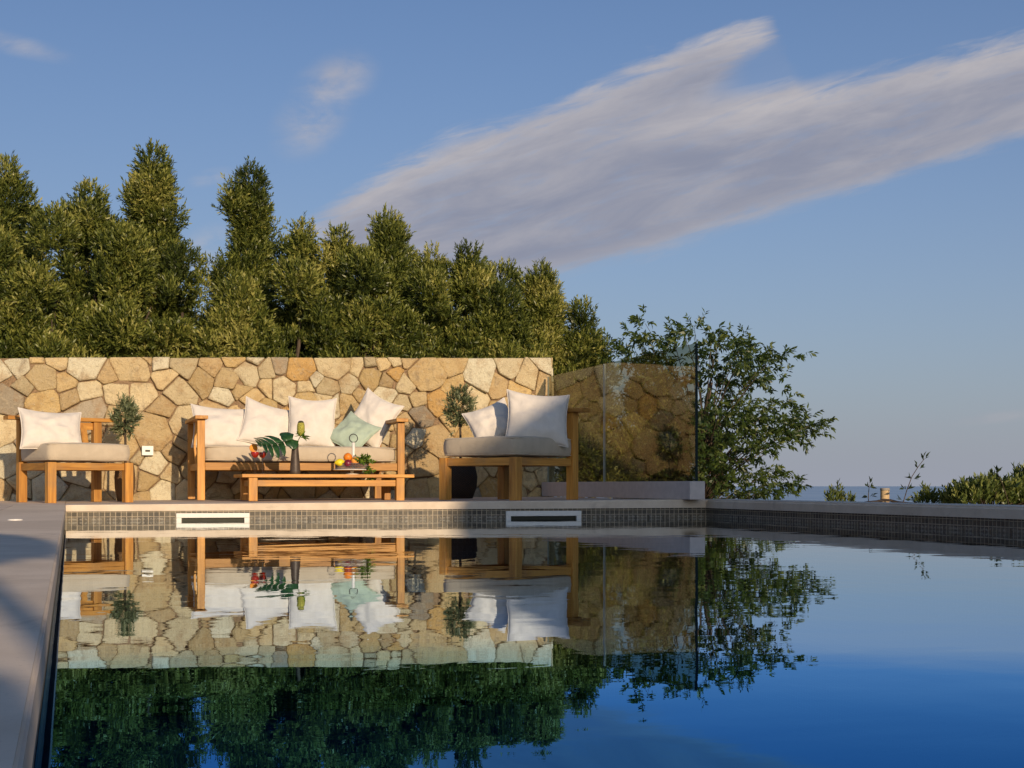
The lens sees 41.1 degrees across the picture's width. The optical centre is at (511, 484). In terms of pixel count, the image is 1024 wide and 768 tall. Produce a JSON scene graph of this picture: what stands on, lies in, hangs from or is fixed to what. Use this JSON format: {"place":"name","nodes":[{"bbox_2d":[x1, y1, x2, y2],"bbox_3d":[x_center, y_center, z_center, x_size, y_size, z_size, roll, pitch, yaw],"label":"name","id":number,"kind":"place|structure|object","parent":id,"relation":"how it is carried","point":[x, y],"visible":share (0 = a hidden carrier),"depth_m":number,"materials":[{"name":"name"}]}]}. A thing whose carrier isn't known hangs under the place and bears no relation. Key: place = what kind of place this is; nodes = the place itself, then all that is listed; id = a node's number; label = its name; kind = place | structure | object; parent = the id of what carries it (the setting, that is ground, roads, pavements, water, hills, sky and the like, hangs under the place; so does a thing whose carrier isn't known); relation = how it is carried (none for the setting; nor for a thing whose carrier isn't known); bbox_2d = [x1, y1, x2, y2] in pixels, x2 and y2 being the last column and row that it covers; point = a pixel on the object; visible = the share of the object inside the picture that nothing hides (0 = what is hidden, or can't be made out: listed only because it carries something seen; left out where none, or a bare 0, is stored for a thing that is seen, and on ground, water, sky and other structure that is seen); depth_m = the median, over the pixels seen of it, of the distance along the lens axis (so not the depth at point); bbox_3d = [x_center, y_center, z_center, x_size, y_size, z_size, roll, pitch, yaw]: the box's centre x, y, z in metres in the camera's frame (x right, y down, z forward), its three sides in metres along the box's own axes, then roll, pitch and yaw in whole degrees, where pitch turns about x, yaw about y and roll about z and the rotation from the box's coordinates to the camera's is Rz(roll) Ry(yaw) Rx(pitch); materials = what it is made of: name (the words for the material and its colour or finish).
{"place":"outdoors","nodes":[
{"label":"outdoors","id":0,"kind":"place"},
{"bbox_2d":[0,497,623,509],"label":"terrace","id":1,"kind":"structure","parent":0,"point":[5,504],"depth_m":11.13,"materials":[{"name":"beige stone"}]},
{"bbox_2d":[3,415,132,502],"bbox_3d":[-3.473,-0.204,10.818,0.865,0.686,0.710,0,0,-39],"label":"armchair","id":2,"kind":"object","parent":1,"relation":"on","point":[95,455],"visible":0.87,"depth_m":10.68,"materials":[{"name":"brown wood"}]},
{"bbox_2d":[18,407,81,448],"bbox_3d":[-3.584,-0.426,10.622,0.494,0.351,0.219,0,0,-29],"label":"pillow","id":3,"kind":"object","parent":2,"relation":"on","point":[38,428],"visible":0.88,"depth_m":10.55,"materials":[{"name":"beige fabric"}]},
{"bbox_2d":[107,391,144,500],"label":"potted olive","id":4,"kind":"object","parent":1,"relation":"on","point":[129,409],"visible":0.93,"depth_m":11.26,"materials":[{"name":"green plant"}]},
{"bbox_2d":[0,357,554,500],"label":"stone wall","id":5,"kind":"structure","parent":1,"relation":"on","point":[166,392],"depth_m":12.49,"materials":[{"name":"stone"}]},
{"bbox_2d":[142,446,152,454],"bbox_3d":[-3.264,-0.307,12.230,0.100,0.084,0.054,0,0,-18],"label":"wall socket","id":6,"kind":"object","parent":5,"relation":"attached to","point":[147,450],"depth_m":12.21,"materials":[{"name":"white plastic"}]},
{"bbox_2d":[185,415,407,499],"bbox_3d":[-1.919,-0.224,12.050,1.805,0.702,1.070,0,0,-18],"label":"sofa","id":7,"kind":"object","parent":1,"relation":"on","point":[202,458],"visible":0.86,"depth_m":11.66,"materials":[{"name":"beige fabric"}]},
{"bbox_2d":[191,404,255,447],"bbox_3d":[-2.526,-0.503,11.976,0.584,0.418,0.247,0,0,-18],"label":"pillow","id":8,"kind":"object","parent":7,"relation":"on","point":[223,427],"visible":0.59,"depth_m":11.90,"materials":[{"name":"beige fabric"}]},
{"bbox_2d":[237,396,289,445],"bbox_3d":[-2.157,-0.526,12.053,0.559,0.519,0.237,0,0,-18],"label":"pillow","id":9,"kind":"object","parent":7,"relation":"on","point":[261,420],"visible":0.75,"depth_m":11.98,"materials":[{"name":"beige fabric"}]},
{"bbox_2d":[288,396,336,445],"bbox_3d":[-1.768,-0.551,12.082,0.459,0.478,0.223,0,0,-18],"label":"pillow","id":10,"kind":"object","parent":7,"relation":"on","point":[317,418],"visible":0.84,"depth_m":12.03,"materials":[{"name":"beige fabric"}]},
{"bbox_2d":[330,411,381,446],"bbox_3d":[-1.409,-0.460,12.084,0.450,0.407,0.261,0,0,28],"label":"pillow","id":11,"kind":"object","parent":7,"relation":"on","point":[349,425],"visible":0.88,"depth_m":12.03,"materials":[{"name":"fabric"}]},
{"bbox_2d":[354,388,403,446],"bbox_3d":[-1.257,-0.588,12.286,0.579,0.593,0.222,0,0,14],"label":"pillow","id":12,"kind":"object","parent":7,"relation":"on","point":[374,409],"visible":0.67,"depth_m":12.22,"materials":[{"name":"beige fabric"}]},
{"bbox_2d":[233,474,413,500],"bbox_3d":[-1.543,0.021,11.166,1.383,0.212,0.596,0,0,-18],"label":"coffee table","id":13,"kind":"object","parent":1,"relation":"on","point":[250,484],"visible":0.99,"depth_m":10.94,"materials":[{"name":"brown wood"}]},
{"bbox_2d":[249,444,258,457],"bbox_3d":[-2.043,-0.205,10.849,0.072,0.238,0.072,0,0,7],"label":"cocktail glass","id":14,"kind":"object","parent":13,"relation":"on","point":[253,448],"visible":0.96,"depth_m":10.83,"materials":[{"name":"orange glass"}]},
{"bbox_2d":[259,452,266,457],"bbox_3d":[-1.999,-0.186,10.937,0.072,0.199,0.072,0,0,-18],"label":"cocktail glass","id":15,"kind":"object","parent":13,"relation":"on","point":[262,454],"visible":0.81,"depth_m":10.91,"materials":[{"name":"red glass"}]},
{"bbox_2d":[290,444,299,473],"bbox_3d":[-1.747,-0.208,10.997,0.085,0.246,0.085,0,0,-18],"label":"vase","id":16,"kind":"object","parent":13,"relation":"on","point":[295,464],"visible":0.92,"depth_m":10.97,"materials":[{"name":"grey ceramic"}]},
{"bbox_2d":[254,432,298,457],"bbox_3d":[-1.933,-0.319,10.925,0.395,0.216,0.244,0,0,-43],"label":"monstera leaf","id":17,"kind":"object","parent":16,"relation":"in","point":[286,438],"visible":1,"depth_m":10.91,"materials":[{"name":"green plant"}]},
{"bbox_2d":[294,421,309,440],"bbox_3d":[-1.692,-0.395,10.980,0.115,0.247,0.135,0,0,25],"label":"banksia flower","id":18,"kind":"object","parent":16,"relation":"in","point":[300,428],"visible":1,"depth_m":10.98,"materials":[{"name":"yellow plant"}]},
{"bbox_2d":[333,434,368,473],"bbox_3d":[-1.308,-0.252,11.161,0.306,0.334,0.306,0,0,-18],"label":"cake stand","id":19,"kind":"object","parent":13,"relation":"on","point":[352,468],"visible":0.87,"depth_m":11.11,"materials":[{"name":"white ceramic"}]},
{"bbox_2d":[334,459,343,465],"bbox_3d":[-1.395,-0.183,11.059,0.065,0.064,0.075,0,0,35],"label":"lemon","id":20,"kind":"object","parent":19,"relation":"on","point":[338,462],"visible":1,"depth_m":11.04,"materials":[{"name":"yellow plant"}]},
{"bbox_2d":[343,453,351,459],"bbox_3d":[-1.336,-0.226,11.110,0.072,0.076,0.073,0,0,-18],"label":"orange","id":21,"kind":"object","parent":19,"relation":"on","point":[347,456],"visible":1,"depth_m":11.08,"materials":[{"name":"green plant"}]},
{"bbox_2d":[344,460,351,466],"bbox_3d":[-1.327,-0.174,11.049,0.068,0.068,0.064,0,0,-18],"label":"plum","id":22,"kind":"object","parent":19,"relation":"on","point":[347,463],"visible":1,"depth_m":11.03,"materials":[{"name":"purple plant"}]},
{"bbox_2d":[353,452,376,479],"bbox_3d":[-1.200,-0.149,11.104,0.201,0.230,0.198,0,0,-18],"label":"basil sprig","id":23,"kind":"object","parent":19,"relation":"on","point":[364,459],"visible":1,"depth_m":11.06,"materials":[{"name":"green plant"}]},
{"bbox_2d":[441,383,477,497],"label":"potted olive","id":24,"kind":"object","parent":1,"relation":"on","point":[463,481],"visible":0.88,"depth_m":11.91,"materials":[{"name":"green plant"}]},
{"bbox_2d":[0,499,1023,767],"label":"pool coping","id":25,"kind":"object","parent":1,"relation":"on","point":[30,545],"visible":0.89,"depth_m":3.65,"materials":[{"name":"stone"}]},
{"bbox_2d":[542,481,704,499],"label":"white plinth","id":26,"kind":"structure","parent":25,"relation":"on","point":[687,490],"depth_m":11.13,"materials":[{"name":"paint"}]},
{"bbox_2d":[547,364,603,481],"bbox_3d":[0.581,-0.543,12.670,0.013,1.031,1.473,0,0,-18],"label":"glass panel","id":27,"kind":"object","parent":26,"relation":"on","point":[603,424],"visible":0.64,"depth_m":11.97,"materials":[{"name":"clear glass"}]},
{"bbox_2d":[604,343,697,481],"bbox_3d":[1.096,-0.543,11.081,0.020,1.031,1.842,0,0,-18],"label":"glass panel","id":28,"kind":"object","parent":26,"relation":"on","point":[696,411],"visible":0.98,"depth_m":10.21,"materials":[{"name":"clear glass"}]},
{"bbox_2d":[439,408,589,500],"bbox_3d":[-0.013,-0.244,10.803,0.978,0.726,0.813,0,0,39],"label":"armchair","id":29,"kind":"object","parent":1,"relation":"on","point":[509,457],"visible":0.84,"depth_m":10.60,"materials":[{"name":"brown wood"}]},
{"bbox_2d":[462,398,507,436],"bbox_3d":[-0.162,-0.494,10.978,0.436,0.436,0.259,0,0,-18],"label":"pillow","id":30,"kind":"object","parent":29,"relation":"on","point":[491,420],"visible":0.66,"depth_m":10.92,"materials":[{"name":"beige fabric"}]},
{"bbox_2d":[505,389,569,447],"bbox_3d":[0.200,-0.523,10.700,0.543,0.466,0.242,0,0,-7],"label":"pillow","id":31,"kind":"object","parent":29,"relation":"on","point":[537,416],"visible":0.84,"depth_m":10.64,"materials":[{"name":"beige fabric"}]},
{"bbox_2d":[32,508,1023,767],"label":"pool basin","id":32,"kind":"object","parent":1,"relation":"in","point":[966,524],"visible":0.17,"depth_m":9.47,"materials":[{"name":"tile"}]},
{"bbox_2d":[176,513,249,520],"bbox_3d":[-2.084,0.285,9.519,0.500,0.177,0.025,0,0,-13],"label":"pool skimmer","id":33,"kind":"object","parent":32,"relation":"attached to","point":[207,516],"visible":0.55,"depth_m":9.51,"materials":[{"name":"white plastic"}]},
{"bbox_2d":[506,511,580,518],"bbox_3d":[0.233,0.283,10.058,0.571,0.181,0.025,0,0,-13],"label":"pool skimmer","id":34,"kind":"object","parent":32,"relation":"attached to","point":[538,514],"visible":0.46,"depth_m":10.05,"materials":[{"name":"white plastic"}]},
{"bbox_2d":[0,0,1023,485],"label":"sky","id":35,"kind":"structure","parent":0,"point":[842,181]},
{"bbox_2d":[35,518,1023,767],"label":"pool water","id":36,"kind":"structure","parent":0,"point":[588,643],"depth_m":2.11,"materials":[{"name":"blue liquid"}]},
{"bbox_2d":[554,486,999,503],"bbox_3d":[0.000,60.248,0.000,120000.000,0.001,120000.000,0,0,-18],"label":"sea","id":37,"kind":"structure","parent":0,"point":[815,493],"depth_m":10808.55,"materials":[{"name":"liquid"}]},
{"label":"ground","id":38,"kind":"structure","parent":0,"visible":0},
{"bbox_2d":[0,224,55,357],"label":"olive tree","id":39,"kind":"object","parent":38,"relation":"on","point":[9,248],"visible":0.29,"depth_m":12.71,"materials":[{"name":"green plant"}]},
{"bbox_2d":[0,149,57,315],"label":"olive tree","id":40,"kind":"object","parent":38,"relation":"on","point":[15,186],"visible":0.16,"depth_m":13.35,"materials":[{"name":"green plant"}]},
{"bbox_2d":[11,200,52,309],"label":"olive tree","id":41,"kind":"object","parent":38,"relation":"on","point":[25,233],"visible":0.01,"depth_m":14.16,"materials":[{"name":"green plant"}]},
{"bbox_2d":[0,199,113,357],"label":"olive tree","id":42,"kind":"object","parent":38,"relation":"on","point":[37,278],"visible":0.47,"depth_m":12.72,"materials":[{"name":"green plant"}]},
{"bbox_2d":[43,213,122,313],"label":"olive tree","id":43,"kind":"object","parent":38,"relation":"on","point":[91,257],"depth_m":14.34,"materials":[{"name":"green plant"}]},
{"bbox_2d":[49,174,128,356],"bbox_3d":[-4.374,-1.422,13.856,1.266,3.447,1.004,0,0,-18],"label":"olive tree","id":44,"kind":"object","parent":38,"relation":"on","point":[92,213],"visible":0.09,"depth_m":13.71,"materials":[{"name":"green plant"}]},
{"bbox_2d":[53,218,196,357],"bbox_3d":[-3.800,-1.137,13.156,1.459,2.891,0.971,0,0,-32],"label":"olive tree","id":45,"kind":"object","parent":38,"relation":"on","point":[132,259],"visible":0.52,"depth_m":13.03,"materials":[{"name":"green plant"}]},
{"bbox_2d":[113,137,205,350],"bbox_3d":[-3.704,-1.629,13.959,1.392,3.862,0.988,0,0,-18],"label":"olive tree","id":46,"kind":"object","parent":38,"relation":"on","point":[149,198],"visible":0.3,"depth_m":13.83,"materials":[{"name":"green plant"}]},
{"bbox_2d":[143,238,214,357],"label":"olive tree","id":47,"kind":"object","parent":38,"relation":"on","point":[191,256],"visible":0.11,"depth_m":13.48,"materials":[{"name":"green plant"}]},
{"bbox_2d":[183,269,284,357],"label":"olive tree","id":48,"kind":"object","parent":38,"relation":"on","point":[212,340],"visible":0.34,"depth_m":13.27,"materials":[{"name":"green plant"}]},
{"bbox_2d":[198,155,283,331],"bbox_3d":[-2.755,-1.560,14.121,1.114,3.721,0.916,0,0,-35],"label":"olive tree","id":49,"kind":"object","parent":38,"relation":"on","point":[249,247],"visible":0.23,"depth_m":14.02,"materials":[{"name":"green plant"}]},
{"bbox_2d":[262,232,290,349],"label":"olive tree","id":50,"kind":"object","parent":38,"relation":"on","point":[276,251],"visible":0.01,"depth_m":14.95,"materials":[{"name":"green plant"}]},
{"bbox_2d":[242,253,347,357],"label":"olive tree","id":51,"kind":"object","parent":38,"relation":"on","point":[304,274],"visible":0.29,"depth_m":13.51,"materials":[{"name":"green plant"}]},
{"bbox_2d":[268,212,323,357],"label":"olive tree","id":52,"kind":"object","parent":38,"relation":"on","point":[302,240],"visible":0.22,"depth_m":14.10,"materials":[{"name":"green plant"}]},
{"bbox_2d":[299,221,361,356],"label":"olive tree","id":53,"kind":"object","parent":38,"relation":"on","point":[330,264],"visible":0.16,"depth_m":14.11,"materials":[{"name":"green plant"}]},
{"bbox_2d":[309,243,427,357],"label":"olive tree","id":54,"kind":"object","parent":38,"relation":"on","point":[386,319],"visible":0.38,"depth_m":13.70,"materials":[{"name":"green plant"}]},
{"bbox_2d":[338,203,446,356],"bbox_3d":[-1.318,-1.327,14.219,1.056,3.255,1.224,0,0,40],"label":"olive tree","id":55,"kind":"object","parent":38,"relation":"on","point":[389,238],"visible":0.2,"depth_m":14.14,"materials":[{"name":"green plant"}]},
{"bbox_2d":[405,244,423,332],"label":"olive tree","id":56,"kind":"object","parent":38,"relation":"on","point":[410,250],"depth_m":15.37,"materials":[{"name":"green plant"}]},
{"bbox_2d":[374,265,489,357],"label":"olive tree","id":57,"kind":"object","parent":38,"relation":"on","point":[436,285],"visible":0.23,"depth_m":13.93,"materials":[{"name":"green plant"}]},
{"bbox_2d":[406,240,461,336],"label":"olive tree","id":58,"kind":"object","parent":38,"relation":"on","point":[426,259],"visible":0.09,"depth_m":14.36,"materials":[{"name":"green plant"}]},
{"bbox_2d":[432,237,513,357],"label":"olive tree","id":59,"kind":"object","parent":38,"relation":"on","point":[467,274],"visible":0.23,"depth_m":14.30,"materials":[{"name":"green plant"}]},
{"bbox_2d":[461,255,527,324],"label":"olive tree","id":60,"kind":"object","parent":38,"relation":"on","point":[511,273],"visible":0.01,"depth_m":15.60,"materials":[{"name":"green plant"}]},
{"bbox_2d":[446,275,559,395],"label":"olive tree","id":61,"kind":"object","parent":38,"relation":"on","point":[520,347],"visible":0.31,"depth_m":14.20,"materials":[{"name":"green plant"}]},
{"bbox_2d":[505,256,575,457],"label":"olive tree","id":62,"kind":"object","parent":38,"relation":"on","point":[545,305],"visible":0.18,"depth_m":14.57,"materials":[{"name":"green plant"}]},
{"bbox_2d":[551,294,622,497],"bbox_3d":[0.674,-0.884,14.751,0.939,2.375,0.991,0,0,24],"label":"cypress tree","id":63,"kind":"object","parent":38,"relation":"on","point":[583,345],"visible":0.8,"depth_m":14.58,"materials":[{"name":"green plant"}]},
{"bbox_2d":[553,380,645,498],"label":"olive tree","id":64,"kind":"object","parent":38,"relation":"on","point":[589,473],"visible":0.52,"depth_m":14.78,"materials":[{"name":"green plant"}]},
{"bbox_2d":[596,368,725,498],"bbox_3d":[1.663,-0.367,15.249,1.672,1.958,1.194,0,0,-18],"label":"olive tree","id":65,"kind":"object","parent":38,"relation":"on","point":[658,462],"visible":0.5,"depth_m":14.95,"materials":[{"name":"green plant"}]},
{"bbox_2d":[590,304,838,499],"bbox_3d":[2.214,-0.591,14.573,3.000,2.696,2.571,0,0,-18],"label":"leafy tree","id":66,"kind":"object","parent":38,"relation":"on","point":[707,445],"visible":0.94,"depth_m":14.26,"materials":[{"name":"green plant"}]},
{"bbox_2d":[824,479,846,500],"bbox_3d":[2.966,0.124,12.529,0.219,0.384,0.135,0,0,-18],"label":"coastal plant","id":67,"kind":"object","parent":38,"relation":"on","point":[838,495],"visible":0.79,"depth_m":12.52,"materials":[{"name":"green plant"}]},
{"bbox_2d":[844,490,856,501],"bbox_3d":[3.108,0.174,12.570,0.139,0.260,0.127,0,0,-18],"label":"coastal plant","id":68,"kind":"object","parent":38,"relation":"on","point":[850,497],"visible":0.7,"depth_m":12.55,"materials":[{"name":"green plant"}]},
{"bbox_2d":[862,477,876,500],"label":"sapling","id":69,"kind":"object","parent":38,"relation":"on","point":[871,486],"visible":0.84,"depth_m":11.71,"materials":[{"name":"green plant"}]},
{"bbox_2d":[880,488,889,501],"bbox_3d":[3.119,0.222,11.418,0.079,0.391,0.079,0,0,-18],"label":"bollard","id":70,"kind":"object","parent":38,"relation":"on","point":[884,493],"visible":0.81,"depth_m":11.39,"materials":[{"name":"beige"}]},
{"bbox_2d":[865,499,913,502],"bbox_3d":[3.101,0.141,11.255,0.560,0.056,0.022,0,0,-18],"label":"garden hose","id":71,"kind":"object","parent":38,"relation":"on","point":[886,500],"visible":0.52,"depth_m":11.24,"materials":[{"name":"black rubber"}]},
{"bbox_2d":[898,451,930,502],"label":"sapling","id":72,"kind":"object","parent":38,"relation":"on","point":[916,477],"visible":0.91,"depth_m":11.26,"materials":[{"name":"green plant"}]},
{"bbox_2d":[910,480,940,502],"bbox_3d":[3.541,0.131,11.659,0.262,0.351,0.202,0,0,-18],"label":"coastal plant","id":73,"kind":"object","parent":38,"relation":"on","point":[927,495],"visible":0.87,"depth_m":11.64,"materials":[{"name":"green plant"}]},
{"bbox_2d":[937,468,1023,504],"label":"coastal shrub","id":74,"kind":"object","parent":38,"relation":"on","point":[983,489],"visible":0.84,"depth_m":11.24,"materials":[{"name":"green plant"}]},
{"bbox_2d":[990,465,1020,504],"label":"sapling","id":75,"kind":"object","parent":38,"relation":"on","point":[1006,478],"visible":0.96,"depth_m":11.18,"materials":[{"name":"green plant"}]},
{"bbox_2d":[1010,462,1023,504],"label":"coastal shrub","id":76,"kind":"object","parent":38,"relation":"on","point":[1018,469],"visible":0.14,"depth_m":11.90,"materials":[{"name":"green plant"}]}
]}

